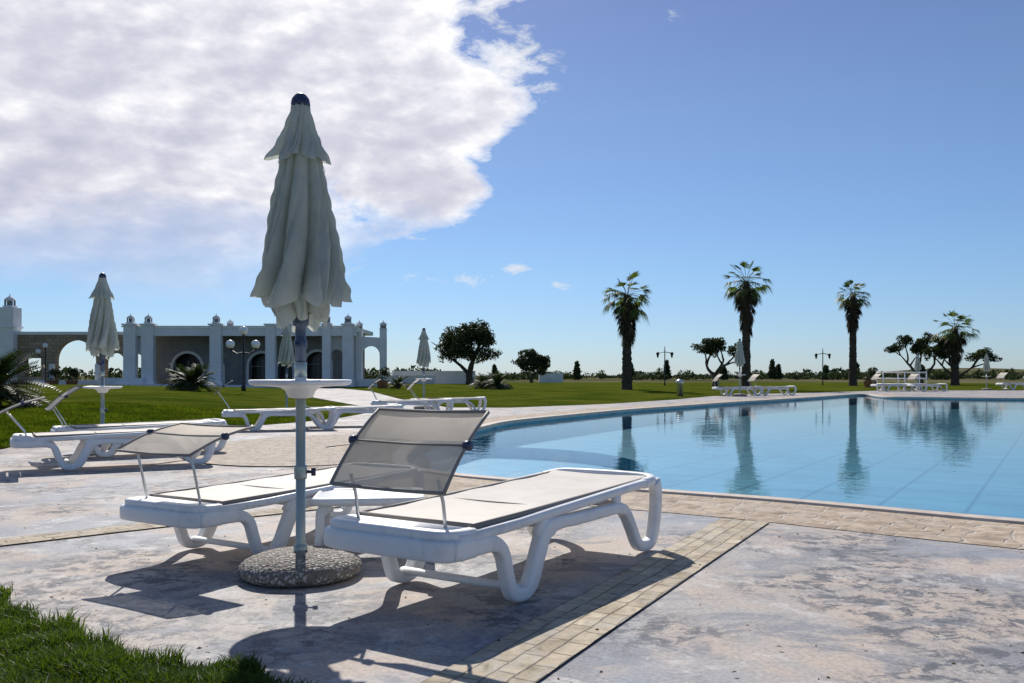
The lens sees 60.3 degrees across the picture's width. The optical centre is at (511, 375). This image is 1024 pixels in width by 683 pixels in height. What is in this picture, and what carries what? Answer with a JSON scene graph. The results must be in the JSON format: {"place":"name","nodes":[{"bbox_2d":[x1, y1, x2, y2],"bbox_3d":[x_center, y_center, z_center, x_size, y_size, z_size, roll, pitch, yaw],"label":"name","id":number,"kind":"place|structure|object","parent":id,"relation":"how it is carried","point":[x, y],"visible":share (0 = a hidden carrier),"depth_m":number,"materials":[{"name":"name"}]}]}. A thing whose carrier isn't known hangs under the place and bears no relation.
{"place":"outdoors","nodes":[
{"label":"outdoors","id":0,"kind":"place"},
{"bbox_2d":[0,583,317,682],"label":"grass","id":1,"kind":"structure","parent":0,"point":[34,648],"depth_m":2.90,"materials":[{"name":"green plant"}]},
{"bbox_2d":[0,385,361,448],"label":"lawn","id":2,"kind":"structure","parent":0,"point":[248,398],"depth_m":21.47,"materials":[{"name":"green plant"}]},
{"bbox_2d":[0,348,60,408],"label":"cycad plant","id":3,"kind":"object","parent":2,"relation":"on","point":[7,366],"visible":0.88,"depth_m":19.93,"materials":[{"name":"green plant"}]},
{"bbox_2d":[46,368,60,384],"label":"potted plant","id":4,"kind":"object","parent":2,"relation":"on","point":[49,381],"visible":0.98,"depth_m":71.79,"materials":[{"name":"green plant"}]},
{"bbox_2d":[65,368,79,384],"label":"potted plant","id":5,"kind":"object","parent":2,"relation":"on","point":[72,372],"visible":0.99,"depth_m":72.29,"materials":[{"name":"green plant"}]},
{"bbox_2d":[159,368,207,390],"bbox_3d":[-17.480,0.273,47.007,2.504,1.619,2.369,0,0,0],"label":"cycad plant","id":6,"kind":"object","parent":2,"relation":"on","point":[173,383],"visible":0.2,"depth_m":46.65,"materials":[{"name":"green plant"}]},
{"bbox_2d":[164,363,219,391],"bbox_3d":[-16.278,0.253,45.003,2.767,1.846,2.601,0,0,-27],"label":"cycad plant","id":7,"kind":"object","parent":2,"relation":"on","point":[190,379],"visible":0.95,"depth_m":44.70,"materials":[{"name":"green plant"}]},
{"bbox_2d":[226,326,259,390],"bbox_3d":[-13.730,-0.855,45.000,1.740,3.310,0.440,0,0,0],"label":"street lamp","id":8,"kind":"object","parent":2,"relation":"on","point":[243,331],"visible":1,"depth_m":44.91,"materials":[{"name":"grey metal"}]},
{"bbox_2d":[278,325,294,407],"bbox_3d":[-5.750,-0.184,22.500,0.598,2.360,0.598,0,0,0],"label":"beach umbrella","id":9,"kind":"object","parent":2,"relation":"on","point":[286,358],"visible":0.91,"depth_m":22.41,"materials":[{"name":"fabric"}]},
{"bbox_2d":[197,434,355,465],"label":"stone circle paving","id":10,"kind":"structure","parent":0,"point":[276,451],"depth_m":11.31,"materials":[{"name":"beige stone"}]},
{"bbox_2d":[0,388,1023,682],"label":"paving","id":11,"kind":"structure","parent":0,"point":[162,590],"depth_m":3.99,"materials":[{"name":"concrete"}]},
{"bbox_2d":[82,273,122,448],"bbox_3d":[-5.620,-0.208,12.100,0.610,2.408,0.610,0,0,0],"label":"beach umbrella","id":12,"kind":"object","parent":11,"relation":"on","point":[102,342],"visible":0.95,"depth_m":12.01,"materials":[{"name":"fabric"}]},
{"bbox_2d":[0,396,215,469],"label":"sun lounger","id":13,"kind":"object","parent":11,"relation":"on","point":[90,440],"visible":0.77,"depth_m":9.34,"materials":[{"name":"white plastic"}]},
{"bbox_2d":[45,386,227,456],"bbox_3d":[-4.745,0.560,11.210,2.073,0.867,0.701,0,0,-33],"label":"sun lounger","id":14,"kind":"object","parent":11,"relation":"on","point":[100,451],"visible":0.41,"depth_m":10.94,"materials":[{"name":"white plastic"}]},
{"bbox_2d":[115,422,352,553],"bbox_3d":[-1.350,0.630,5.291,0.652,0.727,1.883,0,0,32],"label":"sun lounger","id":15,"kind":"object","parent":11,"relation":"on","point":[208,509],"visible":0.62,"depth_m":4.70,"materials":[{"name":"white plastic"}]},
{"bbox_2d":[0,488,467,545],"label":"stone strip","id":16,"kind":"object","parent":11,"relation":"on","point":[58,535],"visible":0.42,"depth_m":5.61,"materials":[{"name":"beige stone"}]},
{"bbox_2d":[214,380,336,430],"bbox_3d":[-4.339,0.540,16.215,2.143,0.907,0.701,0,0,-18],"label":"sun lounger","id":17,"kind":"object","parent":11,"relation":"on","point":[265,413],"visible":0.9,"depth_m":15.96,"materials":[{"name":"white plastic"}]},
{"bbox_2d":[237,92,362,587],"bbox_3d":[-1.055,-0.208,4.400,0.610,2.408,0.610,0,0,-17],"label":"beach umbrella","id":18,"kind":"object","parent":11,"relation":"on","point":[301,284],"visible":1,"depth_m":4.29,"materials":[{"name":"fabric"}]},
{"bbox_2d":[306,404,403,423],"bbox_3d":[-3.237,0.530,17.450,2.093,0.927,0.701,0,0,-20],"label":"sun lounger","id":19,"kind":"object","parent":11,"relation":"on","point":[356,409],"visible":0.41,"depth_m":17.22,"materials":[{"name":"white plastic"}]},
{"bbox_2d":[312,488,424,545],"bbox_3d":[-0.800,0.830,4.980,0.610,0.335,0.450,0,0,-6],"label":"side table","id":20,"kind":"object","parent":11,"relation":"on","point":[325,501],"visible":0.52,"depth_m":4.77,"materials":[{"name":"white plastic"}]},
{"bbox_2d":[368,379,452,409],"bbox_3d":[-2.554,0.540,22.138,2.093,0.907,0.701,0,0,-12],"label":"sun lounger","id":21,"kind":"object","parent":11,"relation":"on","point":[416,402],"visible":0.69,"depth_m":21.90,"materials":[{"name":"white plastic"}]},
{"bbox_2d":[414,328,431,409],"bbox_3d":[-2.600,-0.208,26.000,0.610,2.408,0.610,0,0,0],"label":"beach umbrella","id":22,"kind":"object","parent":11,"relation":"on","point":[423,360],"visible":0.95,"depth_m":25.90,"materials":[{"name":"fabric"}]},
{"bbox_2d":[407,379,486,409],"bbox_3d":[-1.774,0.540,23.867,2.093,0.907,0.701,0,0,-14],"label":"sun lounger","id":23,"kind":"object","parent":11,"relation":"on","point":[459,400],"visible":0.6,"depth_m":23.76,"materials":[{"name":"white plastic"}]},
{"bbox_2d":[323,407,661,601],"bbox_3d":[0.015,0.570,4.457,0.722,0.846,2.086,0,0,33],"label":"sun lounger","id":24,"kind":"object","parent":11,"relation":"on","point":[415,451],"visible":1,"depth_m":3.84,"materials":[{"name":"white plastic"}]},
{"bbox_2d":[2,458,1023,679],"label":"fallen leaves","id":25,"kind":"object","parent":11,"relation":"on","point":[953,663],"visible":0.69,"depth_m":3.56,"materials":[{"name":"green plant"}]},
{"bbox_2d":[421,518,768,682],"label":"stone strip","id":26,"kind":"object","parent":11,"relation":"on","point":[537,649],"visible":1,"depth_m":3.64,"materials":[{"name":"beige stone"}]},
{"bbox_2d":[307,394,1023,548],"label":"pool stone surround","id":27,"kind":"object","parent":11,"relation":"on","point":[1007,535],"visible":0.5,"depth_m":6.27,"materials":[{"name":"beige stone"}]},
{"bbox_2d":[712,374,761,395],"bbox_3d":[11.079,0.460,43.498,2.329,1.066,0.806,0,0,-5],"label":"sun lounger","id":28,"kind":"object","parent":11,"relation":"on","point":[718,376],"visible":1,"depth_m":43.17,"materials":[{"name":"white plastic"}]},
{"bbox_2d":[453,394,1023,524],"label":"pool coping","id":29,"kind":"object","parent":11,"relation":"on","point":[835,504],"visible":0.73,"depth_m":7.37,"materials":[{"name":"beige stone"}]},
{"bbox_2d":[732,338,746,395],"bbox_3d":[10.900,-0.389,42.200,0.702,2.769,0.702,0,0,16],"label":"beach umbrella","id":30,"kind":"object","parent":11,"relation":"on","point":[739,360],"visible":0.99,"depth_m":42.08,"materials":[{"name":"fabric"}]},
{"bbox_2d":[476,395,1023,518],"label":"pool basin","id":31,"kind":"object","parent":11,"relation":"in","point":[1013,515],"visible":0.11,"depth_m":10.41,"materials":[{"name":"tile"}]},
{"bbox_2d":[748,374,796,394],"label":"sun lounger","id":32,"kind":"object","parent":11,"relation":"on","point":[753,377],"visible":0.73,"depth_m":43.96,"materials":[{"name":"white plastic"}]},
{"bbox_2d":[870,374,911,390],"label":"sun lounger","id":33,"kind":"object","parent":11,"relation":"on","point":[875,376],"visible":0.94,"depth_m":55.28,"materials":[{"name":"white plastic"}]},
{"bbox_2d":[876,372,926,390],"bbox_3d":[25.400,0.375,57.500,2.880,1.250,1.070,0,0,0],"label":"sunbed rack","id":34,"kind":"object","parent":11,"relation":"on","point":[898,378],"visible":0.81,"depth_m":56.98,"materials":[{"name":"white plastic"}]},
{"bbox_2d":[906,374,947,390],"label":"sun lounger","id":35,"kind":"object","parent":11,"relation":"on","point":[912,376],"visible":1,"depth_m":54.85,"materials":[{"name":"white plastic"}]},
{"bbox_2d":[0,0,1023,375],"label":"sky","id":36,"kind":"structure","parent":0,"point":[504,164],"materials":[{"name":"blue"}]},
{"bbox_2d":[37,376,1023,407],"bbox_3d":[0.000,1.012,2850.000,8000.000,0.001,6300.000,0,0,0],"label":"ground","id":37,"kind":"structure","parent":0,"point":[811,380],"depth_m":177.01,"materials":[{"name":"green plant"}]},
{"bbox_2d":[0,294,22,384],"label":"white tower","id":38,"kind":"structure","parent":37,"relation":"on","point":[10,320],"depth_m":75.35,"materials":[{"name":"paint"}]},
{"bbox_2d":[35,343,47,384],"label":"street lamp","id":39,"kind":"object","parent":37,"relation":"on","point":[45,345],"visible":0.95,"depth_m":74.97,"materials":[{"name":"grey metal"}]},
{"bbox_2d":[17,335,122,384],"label":"stone wall","id":40,"kind":"structure","parent":37,"relation":"on","point":[57,344],"depth_m":76.00,"materials":[{"name":"grey stone"}]},
{"bbox_2d":[17,332,122,384],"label":"coping","id":41,"kind":"object","parent":37,"relation":"on","point":[97,381],"visible":0.39,"depth_m":75.62,"materials":[{"name":"white paint"}]},
{"bbox_2d":[29,365,440,379],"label":"hedge","id":42,"kind":"object","parent":37,"relation":"on","point":[114,374],"visible":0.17,"depth_m":122.68,"materials":[{"name":"green plant"}]},
{"bbox_2d":[105,313,386,387],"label":"building","id":43,"kind":"structure","parent":37,"relation":"on","point":[349,340],"depth_m":74.08,"materials":[{"name":"white paint"}]},
{"bbox_2d":[176,352,321,379],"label":"interior shade","id":44,"kind":"object","parent":37,"relation":"on","point":[184,359],"visible":0.14,"depth_m":79.25,"materials":[{"name":"grey"}]},
{"bbox_2d":[156,334,364,384],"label":"porch back wall","id":45,"kind":"structure","parent":37,"relation":"on","point":[169,349],"depth_m":78.20,"materials":[{"name":"paint"}]},
{"bbox_2d":[174,357,321,379],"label":"door frames","id":46,"kind":"structure","parent":45,"relation":"attached to","point":[262,366],"depth_m":78.39,"materials":[{"name":"paint"}]},
{"bbox_2d":[170,349,332,384],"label":"arch trim","id":47,"kind":"structure","parent":45,"relation":"attached to","point":[247,364],"depth_m":78.09,"materials":[{"name":"white paint"}]},
{"bbox_2d":[378,371,562,383],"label":"white wall","id":48,"kind":"structure","parent":37,"relation":"on","point":[448,377],"depth_m":95.80,"materials":[{"name":"paint"}]},
{"bbox_2d":[491,359,1023,379],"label":"distant tree line","id":49,"kind":"object","parent":37,"relation":"on","point":[774,372],"visible":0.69,"depth_m":209.56,"materials":[{"name":"green plant"}]},
{"bbox_2d":[325,382,1023,407],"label":"lawn","id":50,"kind":"structure","parent":0,"point":[520,394],"depth_m":52.73,"materials":[{"name":"green plant"}]},
{"bbox_2d":[375,367,389,387],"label":"potted plant","id":51,"kind":"object","parent":50,"relation":"on","point":[382,383],"visible":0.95,"depth_m":65.76,"materials":[{"name":"green plant"}]},
{"bbox_2d":[384,375,408,388],"bbox_3d":[-8.032,0.559,62.063,1.931,1.268,1.942,0,0,0],"label":"cycad plant","id":52,"kind":"object","parent":50,"relation":"on","point":[397,385],"visible":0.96,"depth_m":61.82,"materials":[{"name":"green plant"}]},
{"bbox_2d":[431,318,502,383],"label":"olive tree","id":53,"kind":"object","parent":50,"relation":"on","point":[458,345],"visible":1,"depth_m":88.94,"materials":[{"name":"green plant"}]},
{"bbox_2d":[468,372,493,388],"bbox_3d":[-1.879,0.471,59.955,2.249,1.419,2.008,0,0,0],"label":"cycad plant","id":54,"kind":"object","parent":50,"relation":"on","point":[481,378],"visible":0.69,"depth_m":59.76,"materials":[{"name":"green plant"}]},
{"bbox_2d":[480,370,515,388],"bbox_3d":[-0.890,0.449,57.955,2.406,1.673,2.343,0,0,0],"label":"cycad plant","id":55,"kind":"object","parent":50,"relation":"on","point":[498,378],"visible":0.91,"depth_m":57.68,"materials":[{"name":"green plant"}]},
{"bbox_2d":[511,348,550,382],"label":"olive tree","id":56,"kind":"object","parent":50,"relation":"on","point":[530,361],"visible":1,"depth_m":109.42,"materials":[{"name":"green plant"}]},
{"bbox_2d":[601,271,652,389],"bbox_3d":[7.017,-2.684,54.102,3.322,7.468,3.563,0,0,4],"label":"palm tree","id":57,"kind":"object","parent":50,"relation":"on","point":[627,310],"visible":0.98,"depth_m":53.73,"materials":[{"name":"green plant"}]},
{"bbox_2d":[656,347,673,385],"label":"street lamp","id":58,"kind":"object","parent":50,"relation":"on","point":[658,353],"visible":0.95,"depth_m":74.97,"materials":[{"name":"grey metal"}]},
{"bbox_2d":[676,379,683,395],"bbox_3d":[7.900,0.590,41.500,0.380,0.820,0.370,0,0,0],"label":"bollard","id":59,"kind":"object","parent":50,"relation":"on","point":[679,386],"visible":0.88,"depth_m":41.37,"materials":[{"name":"silver metal"}]},
{"bbox_2d":[690,337,741,385],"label":"olive tree","id":60,"kind":"object","parent":50,"relation":"on","point":[710,346],"visible":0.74,"depth_m":71.25,"materials":[{"name":"green plant"}]},
{"bbox_2d":[721,260,773,385],"bbox_3d":[16.293,-3.474,60.870,3.801,9.048,3.421,0,0,31],"label":"palm tree","id":61,"kind":"object","parent":50,"relation":"on","point":[745,294],"visible":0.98,"depth_m":60.73,"materials":[{"name":"green plant"}]},
{"bbox_2d":[815,349,830,384],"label":"street lamp","id":62,"kind":"object","parent":50,"relation":"on","point":[822,353],"visible":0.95,"depth_m":79.97,"materials":[{"name":"grey metal"}]},
{"bbox_2d":[834,279,872,385],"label":"palm tree","id":63,"kind":"object","parent":50,"relation":"on","point":[852,316],"visible":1,"depth_m":74.74,"materials":[{"name":"green plant"}]},
{"bbox_2d":[862,367,877,387],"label":"potted plant","id":64,"kind":"object","parent":50,"relation":"on","point":[869,382],"visible":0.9,"depth_m":65.79,"materials":[{"name":"green plant"}]},
{"bbox_2d":[884,332,947,382],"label":"olive tree","id":65,"kind":"object","parent":50,"relation":"on","point":[919,347],"visible":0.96,"depth_m":83.86,"materials":[{"name":"green plant"}]},
{"bbox_2d":[912,353,921,389],"bbox_3d":[27.600,-0.256,60.000,0.634,2.504,0.634,0,0,31],"label":"beach umbrella","id":66,"kind":"object","parent":50,"relation":"on","point":[917,367],"visible":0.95,"depth_m":59.89,"materials":[{"name":"fabric"}]},
{"bbox_2d":[929,310,979,384],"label":"palm tree","id":67,"kind":"object","parent":50,"relation":"on","point":[955,341],"visible":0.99,"depth_m":79.69,"materials":[{"name":"green plant"}]},
{"bbox_2d":[927,344,1002,377],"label":"olive tree","id":68,"kind":"object","parent":50,"relation":"on","point":[976,356],"visible":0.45,"depth_m":84.17,"materials":[{"name":"green plant"}]},
{"bbox_2d":[981,353,991,389],"bbox_3d":[32.300,-0.256,60.000,0.634,2.504,0.634,0,0,-43],"label":"beach umbrella","id":69,"kind":"object","parent":50,"relation":"on","point":[986,366],"visible":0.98,"depth_m":59.90,"materials":[{"name":"fabric"}]},
{"bbox_2d":[995,372,1023,389],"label":"sun lounger","id":70,"kind":"object","parent":50,"relation":"on","point":[1001,375],"visible":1,"depth_m":60.36,"materials":[{"name":"white plastic"}]},
{"bbox_2d":[455,396,1023,516],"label":"water","id":71,"kind":"structure","parent":0,"point":[925,451],"depth_m":12.92,"materials":[{"name":"blue liquid"}]},
{"bbox_2d":[784,368,1023,376],"bbox_3d":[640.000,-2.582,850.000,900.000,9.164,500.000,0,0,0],"label":"hill","id":72,"kind":"structure","parent":0,"point":[961,370],"depth_m":768.12,"materials":[{"name":"green plant"}]}
]}

